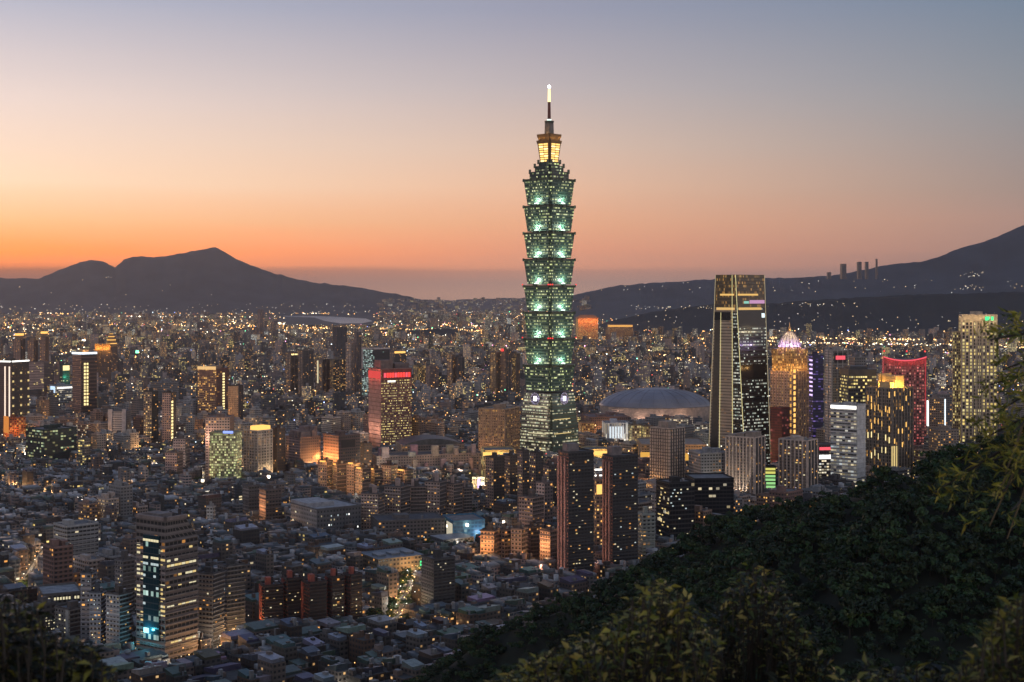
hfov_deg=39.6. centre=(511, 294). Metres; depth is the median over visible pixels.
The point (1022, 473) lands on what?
tree
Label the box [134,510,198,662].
office tower
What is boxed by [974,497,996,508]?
tree
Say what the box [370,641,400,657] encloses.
house
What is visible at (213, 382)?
hotel tower
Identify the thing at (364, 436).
apartment block
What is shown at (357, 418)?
apartment block
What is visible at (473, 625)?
house
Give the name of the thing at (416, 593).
house
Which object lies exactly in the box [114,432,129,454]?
apartment block
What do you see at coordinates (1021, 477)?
tree
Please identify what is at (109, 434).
apartment block
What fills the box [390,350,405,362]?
office block
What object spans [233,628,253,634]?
house
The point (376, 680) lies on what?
house
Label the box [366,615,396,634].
house
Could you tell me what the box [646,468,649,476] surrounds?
apartment block
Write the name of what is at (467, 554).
house
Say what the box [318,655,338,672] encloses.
house
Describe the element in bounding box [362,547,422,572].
market hall
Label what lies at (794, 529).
tree
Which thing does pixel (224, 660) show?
house
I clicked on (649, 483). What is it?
apartment block
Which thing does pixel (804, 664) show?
shrub
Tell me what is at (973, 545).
tree
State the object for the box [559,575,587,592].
house
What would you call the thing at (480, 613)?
house
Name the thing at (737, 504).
apartment block
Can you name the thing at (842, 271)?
apartment tower
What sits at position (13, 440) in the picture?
apartment block
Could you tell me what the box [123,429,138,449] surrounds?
apartment block
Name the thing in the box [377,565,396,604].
house
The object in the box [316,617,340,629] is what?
house
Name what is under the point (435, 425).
apartment block
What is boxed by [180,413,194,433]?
apartment block
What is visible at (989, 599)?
tree
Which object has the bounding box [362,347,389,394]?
office tower
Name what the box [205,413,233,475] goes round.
apartment block
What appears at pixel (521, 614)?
house
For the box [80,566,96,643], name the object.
apartment tower
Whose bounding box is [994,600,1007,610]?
tree
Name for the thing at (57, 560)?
apartment block
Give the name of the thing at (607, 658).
shrub
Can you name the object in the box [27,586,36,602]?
house
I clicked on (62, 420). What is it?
apartment block
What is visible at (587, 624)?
tree
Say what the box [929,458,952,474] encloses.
tree
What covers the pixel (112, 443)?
apartment block
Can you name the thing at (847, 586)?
tree
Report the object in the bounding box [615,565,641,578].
tree
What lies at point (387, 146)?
sky
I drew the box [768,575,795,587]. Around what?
tree
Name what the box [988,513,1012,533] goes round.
tree
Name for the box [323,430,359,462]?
office block
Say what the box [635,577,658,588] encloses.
tree
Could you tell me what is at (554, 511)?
apartment block
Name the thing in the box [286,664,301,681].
house
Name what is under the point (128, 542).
house
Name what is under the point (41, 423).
apartment block
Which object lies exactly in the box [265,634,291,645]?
house
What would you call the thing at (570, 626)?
tree
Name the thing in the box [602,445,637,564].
apartment tower
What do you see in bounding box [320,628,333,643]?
house
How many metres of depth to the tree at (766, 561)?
560.36 m
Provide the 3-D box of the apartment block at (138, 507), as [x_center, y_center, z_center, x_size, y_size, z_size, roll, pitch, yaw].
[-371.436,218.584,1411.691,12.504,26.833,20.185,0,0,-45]
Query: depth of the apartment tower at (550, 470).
1451.08 m
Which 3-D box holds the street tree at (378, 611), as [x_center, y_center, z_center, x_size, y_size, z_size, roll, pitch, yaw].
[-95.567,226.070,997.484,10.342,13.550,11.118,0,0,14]
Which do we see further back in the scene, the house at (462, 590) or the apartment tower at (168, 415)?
the apartment tower at (168, 415)
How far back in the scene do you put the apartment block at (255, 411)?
2296.73 m
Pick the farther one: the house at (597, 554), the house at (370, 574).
the house at (597, 554)
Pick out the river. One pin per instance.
(342, 319)
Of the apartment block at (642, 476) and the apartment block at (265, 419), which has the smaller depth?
the apartment block at (642, 476)
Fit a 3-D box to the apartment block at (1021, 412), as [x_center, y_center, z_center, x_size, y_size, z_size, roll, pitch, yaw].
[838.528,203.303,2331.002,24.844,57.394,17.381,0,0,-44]
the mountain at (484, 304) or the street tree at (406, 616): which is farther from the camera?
the mountain at (484, 304)
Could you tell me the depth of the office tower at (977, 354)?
1969.94 m
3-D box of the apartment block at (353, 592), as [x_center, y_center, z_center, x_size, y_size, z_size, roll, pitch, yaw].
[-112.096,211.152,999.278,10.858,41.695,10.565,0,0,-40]
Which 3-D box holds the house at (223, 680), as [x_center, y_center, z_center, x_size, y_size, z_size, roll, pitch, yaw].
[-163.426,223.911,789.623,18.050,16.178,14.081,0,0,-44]
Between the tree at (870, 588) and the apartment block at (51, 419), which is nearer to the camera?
the tree at (870, 588)
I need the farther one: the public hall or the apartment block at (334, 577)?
the public hall
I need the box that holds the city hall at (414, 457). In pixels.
[372,444,480,475]
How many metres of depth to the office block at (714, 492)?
1334.86 m
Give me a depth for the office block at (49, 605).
953.43 m
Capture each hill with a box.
[383,328,472,335]
[566,225,1023,321]
[598,292,1023,334]
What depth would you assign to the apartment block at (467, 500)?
1436.31 m
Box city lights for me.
[0,275,1023,662]
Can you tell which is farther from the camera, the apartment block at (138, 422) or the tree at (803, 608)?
the apartment block at (138, 422)
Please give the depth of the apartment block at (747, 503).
1394.69 m
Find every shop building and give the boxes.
[3,414,25,436]
[49,383,71,405]
[765,465,775,487]
[818,442,830,477]
[914,449,928,477]
[928,424,958,451]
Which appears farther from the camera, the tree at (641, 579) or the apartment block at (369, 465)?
the apartment block at (369, 465)
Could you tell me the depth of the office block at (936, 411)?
2071.91 m
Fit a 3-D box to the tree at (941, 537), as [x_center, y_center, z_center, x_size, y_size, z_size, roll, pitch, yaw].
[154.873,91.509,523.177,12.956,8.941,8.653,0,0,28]
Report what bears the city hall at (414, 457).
on the ground
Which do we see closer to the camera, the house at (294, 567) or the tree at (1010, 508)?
the tree at (1010, 508)
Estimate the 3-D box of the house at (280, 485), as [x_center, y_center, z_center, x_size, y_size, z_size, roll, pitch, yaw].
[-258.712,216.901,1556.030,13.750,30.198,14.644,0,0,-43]
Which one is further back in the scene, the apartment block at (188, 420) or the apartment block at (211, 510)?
the apartment block at (188, 420)
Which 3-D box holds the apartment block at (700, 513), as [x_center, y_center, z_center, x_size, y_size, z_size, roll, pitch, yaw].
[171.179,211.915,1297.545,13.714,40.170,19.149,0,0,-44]
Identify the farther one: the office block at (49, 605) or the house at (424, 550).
the house at (424, 550)
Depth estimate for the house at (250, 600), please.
1021.02 m
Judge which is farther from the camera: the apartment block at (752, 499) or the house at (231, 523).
the apartment block at (752, 499)
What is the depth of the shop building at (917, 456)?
1682.87 m
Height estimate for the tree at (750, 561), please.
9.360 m
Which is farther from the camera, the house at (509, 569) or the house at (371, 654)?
the house at (509, 569)
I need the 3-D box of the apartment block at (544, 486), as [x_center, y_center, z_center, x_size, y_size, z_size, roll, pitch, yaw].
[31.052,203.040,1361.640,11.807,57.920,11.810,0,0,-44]
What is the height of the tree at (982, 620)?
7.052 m
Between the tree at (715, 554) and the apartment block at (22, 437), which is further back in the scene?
the apartment block at (22, 437)
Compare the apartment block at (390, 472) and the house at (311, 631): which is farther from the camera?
the apartment block at (390, 472)
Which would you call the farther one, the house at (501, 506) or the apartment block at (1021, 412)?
the apartment block at (1021, 412)
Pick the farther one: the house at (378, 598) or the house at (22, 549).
the house at (22, 549)
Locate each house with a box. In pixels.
[0,603,14,622]
[3,582,27,601]
[8,544,27,570]
[16,529,34,545]
[16,602,32,614]
[22,468,32,484]
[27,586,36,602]
[62,635,83,644]
[92,643,113,657]
[95,640,121,649]
[98,560,114,580]
[99,656,127,664]
[100,581,114,609]
[104,504,116,523]
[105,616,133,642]
[108,662,133,680]
[116,652,139,661]
[122,532,135,554]
[128,522,135,529]
[131,631,135,646]
[131,658,147,667]
[131,663,165,681]
[133,648,161,660]
[144,659,166,671]
[157,650,169,663]
[164,665,187,681]
[167,659,185,670]
[175,658,193,675]
[184,679,199,681]
[185,655,205,675]
[188,674,214,681]
[194,648,220,666]
[198,494,220,509]
[198,552,221,561]
[198,630,210,649]
[203,662,240,674]
[204,675,221,681]
[211,679,230,681]
[213,536,232,560]
[216,651,228,663]
[217,669,237,681]
[219,641,237,652]
[221,630,240,645]
[224,516,248,530]
[227,647,243,662]
[233,523,259,543]
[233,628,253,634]
[237,668,259,681]
[238,559,250,589]
[238,633,261,648]
[241,651,265,669]
[244,619,278,634]
[245,592,258,618]
[255,548,273,575]
[255,580,264,592]
[255,599,258,620]
[256,671,271,681]
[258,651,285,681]
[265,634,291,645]
[266,479,283,492]
[269,628,289,636]
[272,638,296,664]
[273,574,281,580]
[279,617,301,636]
[282,559,302,575]
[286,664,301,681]
[288,658,311,672]
[292,672,313,681]
[299,645,323,673]
[301,636,325,651]
[302,625,321,638]
[305,539,328,557]
[307,532,330,542]
[308,558,331,573]
[312,671,337,681]
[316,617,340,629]
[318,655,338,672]
[319,543,345,555]
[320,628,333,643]
[321,650,337,656]
[325,662,347,681]
[327,632,347,658]
[335,622,366,658]
[345,551,362,569]
[346,668,366,681]
[349,630,374,667]
[355,614,381,624]
[356,667,373,681]
[357,543,372,551]
[357,655,373,667]
[364,663,384,680]
[365,565,390,582]
[365,650,381,658]
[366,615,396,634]
[368,541,390,549]
[369,589,387,614]
[369,679,396,681]
[370,583,387,593]
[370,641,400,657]
[372,628,390,645]
[374,662,392,679]
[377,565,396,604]
[379,484,386,490]
[381,655,401,669]
[382,538,402,548]
[390,668,413,681]
[393,628,412,642]
[396,617,423,630]
[400,537,416,550]
[401,658,425,676]
[402,603,421,617]
[406,628,430,652]
[412,580,421,605]
[413,619,430,630]
[415,571,421,581]
[417,547,431,553]
[417,606,439,623]
[418,648,442,663]
[422,602,446,609]
[425,629,439,643]
[430,642,451,655]
[431,616,451,627]
[437,626,463,635]
[441,632,459,649]
[442,601,463,624]
[454,624,473,634]
[455,547,473,561]
[455,572,472,584]
[455,579,468,602]
[456,563,477,572]
[456,607,476,624]
[466,624,482,631]
[467,593,494,604]
[467,605,485,620]
[472,511,488,522]
[475,620,492,627]
[478,604,500,619]
[480,583,498,596]
[485,618,502,625]
[494,498,516,513]
[498,575,526,584]
[499,582,515,597]
[502,511,517,527]
[503,563,518,575]
[504,596,525,610]
[509,581,534,589]
[514,587,538,602]
[516,610,532,628]
[518,566,540,575]
[536,580,558,600]
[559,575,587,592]
[575,569,593,592]
[594,551,601,557]
[600,561,622,576]
[612,567,625,575]
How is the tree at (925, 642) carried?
on the hillside
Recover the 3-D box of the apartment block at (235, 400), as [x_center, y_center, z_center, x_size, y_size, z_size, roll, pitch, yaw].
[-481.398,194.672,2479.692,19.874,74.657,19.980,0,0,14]
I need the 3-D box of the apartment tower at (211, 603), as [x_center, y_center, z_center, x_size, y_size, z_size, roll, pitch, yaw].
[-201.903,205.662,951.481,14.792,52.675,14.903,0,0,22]
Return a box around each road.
[26,553,42,587]
[394,573,412,620]
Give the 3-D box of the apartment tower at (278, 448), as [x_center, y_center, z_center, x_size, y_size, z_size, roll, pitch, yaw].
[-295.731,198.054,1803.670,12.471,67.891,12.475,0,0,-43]
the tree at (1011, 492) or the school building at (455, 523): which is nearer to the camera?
the tree at (1011, 492)
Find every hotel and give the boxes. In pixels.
[478,404,519,453]
[575,315,597,338]
[607,324,632,336]
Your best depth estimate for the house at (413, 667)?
812.12 m
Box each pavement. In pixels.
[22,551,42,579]
[392,576,411,617]
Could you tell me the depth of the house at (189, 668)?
838.18 m
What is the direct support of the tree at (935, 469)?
on the hillside
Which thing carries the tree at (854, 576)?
on the hillside
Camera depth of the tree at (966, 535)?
516.36 m
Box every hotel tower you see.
[72,349,96,414]
[94,343,110,382]
[106,333,117,371]
[197,365,228,412]
[866,373,912,477]
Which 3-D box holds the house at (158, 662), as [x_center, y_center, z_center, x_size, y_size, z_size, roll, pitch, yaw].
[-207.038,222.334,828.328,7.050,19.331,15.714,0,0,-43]
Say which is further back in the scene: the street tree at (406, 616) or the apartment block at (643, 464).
the apartment block at (643, 464)
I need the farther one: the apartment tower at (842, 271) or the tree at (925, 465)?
the apartment tower at (842, 271)
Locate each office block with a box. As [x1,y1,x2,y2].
[26,423,76,458]
[33,596,56,630]
[37,582,80,604]
[54,600,80,635]
[60,363,69,383]
[78,436,90,464]
[151,378,178,406]
[258,309,263,329]
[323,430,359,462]
[360,440,371,463]
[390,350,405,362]
[413,363,425,383]
[426,364,438,388]
[602,418,627,440]
[628,421,641,442]
[642,423,652,437]
[656,476,694,539]
[684,473,733,513]
[688,447,724,472]
[770,406,789,462]
[830,402,865,483]
[839,365,876,402]
[927,396,945,435]
[932,391,951,425]
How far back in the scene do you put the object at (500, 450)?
1767.35 m
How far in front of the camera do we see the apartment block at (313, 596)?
982.26 m
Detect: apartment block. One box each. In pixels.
[0,436,8,447]
[0,594,18,604]
[6,434,19,446]
[16,441,25,454]
[20,434,25,442]
[23,413,45,421]
[26,420,37,426]
[29,361,52,395]
[34,420,52,426]
[36,396,48,418]
[43,538,72,583]
[44,416,58,422]
[53,519,98,554]
[54,416,77,425]
[63,422,77,447]
[73,421,90,437]
[73,553,104,578]
[73,569,80,586]
[78,499,97,520]
[83,431,93,443]
[89,420,107,431]
[90,409,102,421]
[91,432,105,449]
[96,546,120,560]
[97,491,118,519]
[99,429,113,440]
[103,413,107,421]
[106,440,117,450]
[109,479,132,515]
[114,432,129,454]
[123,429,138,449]
[133,415,143,434]
[133,501,147,514]
[139,435,150,442]
[165,449,183,476]
[173,434,190,466]
[176,403,189,419]
[176,421,184,433]
[176,432,195,442]
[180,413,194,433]
[194,429,205,439]
[195,416,202,429]
[197,411,208,420]
[203,419,205,430]
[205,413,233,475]
[206,501,215,519]
[228,385,242,418]
[234,419,252,437]
[242,482,259,514]
[244,415,256,424]
[249,406,260,421]
[258,484,281,519]
[259,414,274,428]
[259,576,283,619]
[281,570,302,617]
[285,425,320,463]
[285,458,293,470]
[301,573,326,618]
[318,457,332,489]
[322,414,340,433]
[324,568,344,617]
[332,460,346,491]
[336,410,350,431]
[343,566,362,619]
[346,458,359,494]
[349,430,368,441]
[350,408,363,430]
[354,465,370,494]
[361,463,373,467]
[361,484,384,529]
[363,413,368,432]
[371,465,382,485]
[381,460,397,484]
[384,478,410,513]
[397,466,413,483]
[410,478,425,511]
[412,414,425,435]
[425,415,442,429]
[425,430,435,434]
[425,472,446,514]
[427,419,443,435]
[444,425,458,437]
[447,476,462,513]
[450,417,469,428]
[462,480,472,512]
[464,408,477,425]
[480,523,500,554]
[500,523,510,557]
[511,522,527,555]
[518,489,544,532]
[525,520,539,557]
[536,477,552,521]
[539,525,556,564]
[543,451,556,458]
[543,456,550,463]
[553,506,556,516]
[579,431,598,445]
[594,461,601,477]
[594,473,601,545]
[604,438,617,445]
[619,440,637,453]
[631,418,648,431]
[638,457,649,474]
[638,474,649,479]
[638,480,646,490]
[638,490,655,499]
[638,498,651,511]
[638,506,655,561]
[645,414,665,425]
[645,485,655,492]
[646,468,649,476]
[646,480,655,487]
[652,494,655,515]
[663,414,673,419]
[670,415,687,424]
[679,423,694,437]
[692,422,708,431]
[693,430,708,446]
[694,505,711,536]
[734,490,750,502]
[734,494,741,513]
[742,500,754,510]
[750,496,755,504]
[756,492,768,509]
[769,485,802,508]
[802,484,831,504]
[803,492,822,504]
[816,427,823,441]
[822,473,845,484]
[866,465,877,477]
[890,466,910,478]
[913,445,923,451]
[924,436,928,449]
[960,439,978,453]
[997,428,1017,438]
[1015,401,1023,418]
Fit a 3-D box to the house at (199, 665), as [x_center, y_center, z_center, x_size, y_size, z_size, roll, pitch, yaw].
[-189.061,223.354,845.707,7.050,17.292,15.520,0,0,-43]
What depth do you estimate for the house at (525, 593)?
1027.46 m
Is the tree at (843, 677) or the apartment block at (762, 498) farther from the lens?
the apartment block at (762, 498)
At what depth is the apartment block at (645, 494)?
1458.29 m
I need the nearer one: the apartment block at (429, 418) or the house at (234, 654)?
the house at (234, 654)
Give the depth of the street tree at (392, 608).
1025.68 m
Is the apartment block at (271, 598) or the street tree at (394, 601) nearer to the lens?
the apartment block at (271, 598)
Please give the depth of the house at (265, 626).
918.62 m
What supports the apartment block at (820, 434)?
on the ground
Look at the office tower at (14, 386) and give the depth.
2261.55 m
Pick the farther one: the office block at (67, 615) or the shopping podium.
the shopping podium
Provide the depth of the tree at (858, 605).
483.73 m
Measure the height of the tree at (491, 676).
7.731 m
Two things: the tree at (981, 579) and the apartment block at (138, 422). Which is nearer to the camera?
the tree at (981, 579)
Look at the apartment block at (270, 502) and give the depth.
1403.76 m
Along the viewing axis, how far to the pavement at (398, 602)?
1086.55 m
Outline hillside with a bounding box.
[427,451,1023,681]
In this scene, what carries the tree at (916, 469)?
on the hillside
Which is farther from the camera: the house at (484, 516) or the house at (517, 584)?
the house at (484, 516)
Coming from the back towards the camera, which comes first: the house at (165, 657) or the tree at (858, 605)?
the house at (165, 657)
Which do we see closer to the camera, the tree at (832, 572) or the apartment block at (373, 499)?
the tree at (832, 572)
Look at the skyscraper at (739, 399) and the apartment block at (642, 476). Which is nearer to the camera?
the apartment block at (642, 476)
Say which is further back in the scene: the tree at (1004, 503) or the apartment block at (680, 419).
the apartment block at (680, 419)
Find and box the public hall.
[290,497,360,529]
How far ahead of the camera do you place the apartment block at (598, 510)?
1235.29 m
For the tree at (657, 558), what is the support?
on the hillside
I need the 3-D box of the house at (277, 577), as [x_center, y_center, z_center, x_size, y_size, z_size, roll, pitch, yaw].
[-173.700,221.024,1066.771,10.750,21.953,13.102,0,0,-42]
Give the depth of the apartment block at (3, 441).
2050.36 m
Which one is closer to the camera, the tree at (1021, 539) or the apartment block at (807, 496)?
the tree at (1021, 539)
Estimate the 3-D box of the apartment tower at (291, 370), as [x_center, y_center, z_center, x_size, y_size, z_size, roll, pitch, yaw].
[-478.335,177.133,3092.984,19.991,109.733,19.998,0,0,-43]
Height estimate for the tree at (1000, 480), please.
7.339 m
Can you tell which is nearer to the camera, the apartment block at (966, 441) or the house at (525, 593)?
the house at (525, 593)
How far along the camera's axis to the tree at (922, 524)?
534.39 m
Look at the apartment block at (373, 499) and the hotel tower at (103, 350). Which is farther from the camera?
the hotel tower at (103, 350)
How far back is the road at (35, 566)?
1210.76 m
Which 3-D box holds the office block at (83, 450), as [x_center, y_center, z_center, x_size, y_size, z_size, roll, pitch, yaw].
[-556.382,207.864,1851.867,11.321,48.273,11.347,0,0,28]
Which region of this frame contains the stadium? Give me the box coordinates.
[599,387,709,421]
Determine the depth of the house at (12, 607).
937.11 m
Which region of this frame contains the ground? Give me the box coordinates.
[14,316,709,648]
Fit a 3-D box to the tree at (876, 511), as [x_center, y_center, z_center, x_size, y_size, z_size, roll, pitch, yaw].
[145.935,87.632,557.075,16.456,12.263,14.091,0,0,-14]
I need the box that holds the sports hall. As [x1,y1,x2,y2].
[430,533,473,545]
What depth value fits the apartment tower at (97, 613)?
917.60 m
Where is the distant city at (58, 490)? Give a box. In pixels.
[0,296,1023,681]
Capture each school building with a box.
[371,511,444,541]
[442,513,484,540]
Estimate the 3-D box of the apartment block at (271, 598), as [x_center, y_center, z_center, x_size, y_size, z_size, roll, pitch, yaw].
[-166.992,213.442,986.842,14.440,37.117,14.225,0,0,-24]
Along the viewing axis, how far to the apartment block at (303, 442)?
1857.84 m
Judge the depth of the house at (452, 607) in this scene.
983.46 m
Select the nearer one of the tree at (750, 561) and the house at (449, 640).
the tree at (750, 561)
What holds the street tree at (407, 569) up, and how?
on the pavement at (398, 602)
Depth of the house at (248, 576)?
1082.88 m
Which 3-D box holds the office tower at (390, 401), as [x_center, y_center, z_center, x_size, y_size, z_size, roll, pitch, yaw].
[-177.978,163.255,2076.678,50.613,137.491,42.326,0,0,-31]
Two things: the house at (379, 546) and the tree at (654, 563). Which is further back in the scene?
the house at (379, 546)
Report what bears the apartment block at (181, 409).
on the ground
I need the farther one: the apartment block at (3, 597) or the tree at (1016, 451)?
the apartment block at (3, 597)
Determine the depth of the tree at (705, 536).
661.00 m
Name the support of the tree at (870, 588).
on the hillside
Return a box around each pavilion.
[472,476,484,488]
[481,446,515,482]
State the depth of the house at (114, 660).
830.73 m
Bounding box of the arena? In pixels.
[395,434,464,450]
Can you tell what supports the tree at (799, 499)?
on the hillside
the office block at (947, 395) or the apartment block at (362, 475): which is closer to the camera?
the apartment block at (362, 475)
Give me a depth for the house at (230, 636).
904.43 m
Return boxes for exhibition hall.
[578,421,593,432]
[580,411,629,433]
[637,437,705,460]
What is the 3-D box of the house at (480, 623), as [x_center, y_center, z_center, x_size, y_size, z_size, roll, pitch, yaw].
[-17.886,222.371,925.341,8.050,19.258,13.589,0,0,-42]
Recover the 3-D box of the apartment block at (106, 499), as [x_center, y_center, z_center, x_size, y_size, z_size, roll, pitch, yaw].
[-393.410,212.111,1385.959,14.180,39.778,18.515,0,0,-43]
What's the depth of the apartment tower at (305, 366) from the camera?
3032.43 m
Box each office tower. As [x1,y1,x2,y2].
[0,358,28,435]
[108,408,130,432]
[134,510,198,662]
[209,430,241,478]
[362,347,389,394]
[368,359,411,447]
[770,322,808,437]
[808,352,823,437]
[824,347,847,442]
[849,353,865,365]
[882,350,926,445]
[952,331,959,442]
[959,311,997,441]
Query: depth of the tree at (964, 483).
563.19 m
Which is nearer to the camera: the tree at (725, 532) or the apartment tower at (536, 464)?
the tree at (725, 532)
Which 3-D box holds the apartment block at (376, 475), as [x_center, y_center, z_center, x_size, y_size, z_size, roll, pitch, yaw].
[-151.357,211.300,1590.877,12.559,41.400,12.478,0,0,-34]
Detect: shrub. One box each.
[0,590,128,681]
[477,575,726,681]
[676,562,849,681]
[848,651,966,681]
[943,590,1023,681]
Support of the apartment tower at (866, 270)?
on the hill at (994, 265)
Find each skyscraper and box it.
[520,85,578,453]
[709,275,769,464]
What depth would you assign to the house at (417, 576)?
1086.40 m
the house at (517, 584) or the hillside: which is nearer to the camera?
the hillside
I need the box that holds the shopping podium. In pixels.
[580,446,606,457]
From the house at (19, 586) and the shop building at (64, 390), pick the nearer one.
the house at (19, 586)
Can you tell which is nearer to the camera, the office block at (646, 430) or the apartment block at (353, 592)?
the apartment block at (353, 592)
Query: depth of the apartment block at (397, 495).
1398.02 m
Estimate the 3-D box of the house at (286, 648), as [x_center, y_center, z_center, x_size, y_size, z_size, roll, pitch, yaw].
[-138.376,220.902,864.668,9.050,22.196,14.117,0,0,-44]
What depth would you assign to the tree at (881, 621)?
476.46 m
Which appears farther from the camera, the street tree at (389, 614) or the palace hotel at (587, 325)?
the palace hotel at (587, 325)
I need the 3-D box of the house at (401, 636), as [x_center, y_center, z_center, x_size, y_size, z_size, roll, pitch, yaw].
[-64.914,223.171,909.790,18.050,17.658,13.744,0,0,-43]
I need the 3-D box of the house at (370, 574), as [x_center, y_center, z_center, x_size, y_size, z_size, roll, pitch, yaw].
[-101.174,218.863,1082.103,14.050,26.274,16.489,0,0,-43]
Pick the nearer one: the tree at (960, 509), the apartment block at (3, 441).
the tree at (960, 509)
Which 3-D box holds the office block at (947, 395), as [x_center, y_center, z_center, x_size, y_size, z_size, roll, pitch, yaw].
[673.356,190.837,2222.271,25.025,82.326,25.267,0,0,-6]
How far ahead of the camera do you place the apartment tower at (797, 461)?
1579.90 m
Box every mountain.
[0,247,442,315]
[428,298,537,312]
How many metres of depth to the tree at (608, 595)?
621.83 m
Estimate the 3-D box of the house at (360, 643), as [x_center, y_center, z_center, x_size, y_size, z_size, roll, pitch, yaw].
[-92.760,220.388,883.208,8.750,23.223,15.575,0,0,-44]
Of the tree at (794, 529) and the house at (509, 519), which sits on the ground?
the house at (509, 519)
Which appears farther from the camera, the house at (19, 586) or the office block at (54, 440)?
the office block at (54, 440)
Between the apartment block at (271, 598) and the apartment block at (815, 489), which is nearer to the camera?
the apartment block at (271, 598)
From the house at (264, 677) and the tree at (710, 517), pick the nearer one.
the tree at (710, 517)
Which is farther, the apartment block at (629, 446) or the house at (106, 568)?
the apartment block at (629, 446)
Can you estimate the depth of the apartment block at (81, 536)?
1160.85 m
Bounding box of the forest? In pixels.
[403,422,1023,681]
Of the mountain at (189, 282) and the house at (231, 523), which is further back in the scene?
the mountain at (189, 282)
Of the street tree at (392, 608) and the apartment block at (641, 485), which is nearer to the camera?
the street tree at (392, 608)
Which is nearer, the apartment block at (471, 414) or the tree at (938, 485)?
the tree at (938, 485)
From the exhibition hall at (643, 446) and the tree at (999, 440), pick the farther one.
the exhibition hall at (643, 446)
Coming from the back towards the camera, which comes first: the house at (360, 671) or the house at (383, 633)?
the house at (383, 633)
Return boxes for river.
[283,316,370,322]
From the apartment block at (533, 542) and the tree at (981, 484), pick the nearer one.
the tree at (981, 484)
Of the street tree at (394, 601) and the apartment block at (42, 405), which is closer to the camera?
the street tree at (394, 601)
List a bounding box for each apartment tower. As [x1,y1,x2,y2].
[13,333,24,359]
[27,337,37,361]
[40,331,48,360]
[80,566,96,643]
[89,582,106,645]
[105,583,132,644]
[114,549,135,612]
[143,388,158,442]
[162,390,175,442]
[198,561,224,644]
[216,554,245,630]
[243,425,272,472]
[272,424,285,472]
[285,351,297,393]
[298,349,313,395]
[315,358,329,392]
[330,357,345,392]
[333,327,346,358]
[346,340,354,393]
[354,329,361,393]
[420,548,455,604]
[447,352,455,390]
[456,356,463,381]
[485,452,504,511]
[490,351,499,394]
[500,348,510,395]
[504,450,516,494]
[512,351,519,392]
[517,447,529,508]
[529,447,543,489]
[543,460,556,506]
[557,442,593,571]
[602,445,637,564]
[650,420,684,478]
[725,430,764,495]
[778,435,817,488]
[840,264,845,278]
[857,262,861,278]
[865,262,868,278]
[875,259,877,278]
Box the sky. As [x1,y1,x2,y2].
[0,0,1023,300]
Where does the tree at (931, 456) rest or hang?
on the hillside
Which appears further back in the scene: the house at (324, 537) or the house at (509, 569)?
the house at (324, 537)
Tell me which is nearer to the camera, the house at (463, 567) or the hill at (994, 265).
the house at (463, 567)
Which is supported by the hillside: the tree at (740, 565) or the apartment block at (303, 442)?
the tree at (740, 565)
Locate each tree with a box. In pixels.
[370,608,383,615]
[385,611,396,616]
[387,604,397,612]
[388,596,400,604]
[398,614,410,618]
[399,568,411,572]
[399,572,412,579]
[399,576,407,586]
[400,599,412,604]
[473,627,487,640]
[485,628,499,643]
[486,674,495,681]
[567,623,590,646]
[569,596,595,615]
[577,621,593,629]
[599,583,623,599]
[602,589,619,607]
[607,605,629,619]
[612,570,634,590]
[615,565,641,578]
[620,589,642,602]
[623,597,643,608]
[632,565,656,574]
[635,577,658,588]
[636,557,665,571]
[641,555,660,570]
[643,577,658,588]
[653,574,678,587]
[670,579,690,593]
[672,595,698,603]
[678,532,706,553]
[678,541,696,553]
[687,526,716,547]
[704,513,724,540]
[708,549,727,566]
[713,559,736,577]
[715,527,737,545]
[730,573,751,585]
[731,546,754,570]
[737,514,757,538]
[737,555,760,574]
[739,510,757,522]
[743,558,758,573]
[747,553,774,572]
[763,512,776,522]
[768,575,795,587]
[773,497,788,509]
[778,521,805,541]
[779,602,808,614]
[785,495,802,506]
[785,588,799,600]
[800,512,827,530]
[808,503,845,520]
[819,645,841,661]
[820,567,848,594]
[828,581,863,609]
[832,586,865,618]
[837,606,876,637]
[838,676,852,681]
[841,661,867,679]
[845,522,867,543]
[847,599,888,630]
[850,571,877,594]
[854,480,870,496]
[855,556,884,571]
[856,642,882,656]
[862,504,907,521]
[865,582,892,602]
[867,657,887,671]
[869,466,895,487]
[874,516,907,541]
[875,611,898,636]
[880,609,906,638]
[881,511,909,531]
[898,660,924,670]
[906,614,927,633]
[908,529,945,555]
[912,505,942,531]
[913,458,938,475]
[915,476,938,495]
[916,458,937,474]
[916,532,950,542]
[920,636,940,657]
[921,604,949,626]
[924,306,1023,546]
[927,556,958,584]
[927,659,948,673]
[929,453,942,458]
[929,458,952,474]
[929,498,949,522]
[930,492,960,515]
[933,464,952,480]
[933,478,961,492]
[935,490,972,510]
[938,453,956,463]
[938,515,962,535]
[941,443,966,459]
[943,529,982,552]
[943,583,974,613]
[944,553,972,578]
[948,571,992,597]
[952,502,967,514]
[958,534,987,555]
[960,472,986,493]
[960,503,977,527]
[961,446,982,463]
[963,508,990,532]
[968,509,995,521]
[969,479,992,496]
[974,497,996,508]
[975,435,996,450]
[975,590,998,612]
[979,467,1005,483]
[979,618,993,633]
[987,450,1013,467]
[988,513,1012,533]
[988,574,1022,597]
[989,494,1011,508]
[990,434,1011,445]
[991,501,1023,516]
[991,527,1006,543]
[993,478,1016,488]
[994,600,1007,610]
[995,484,1016,501]
[1002,471,1023,489]
[1006,515,1023,537]
[1013,475,1023,494]
[1013,535,1023,557]

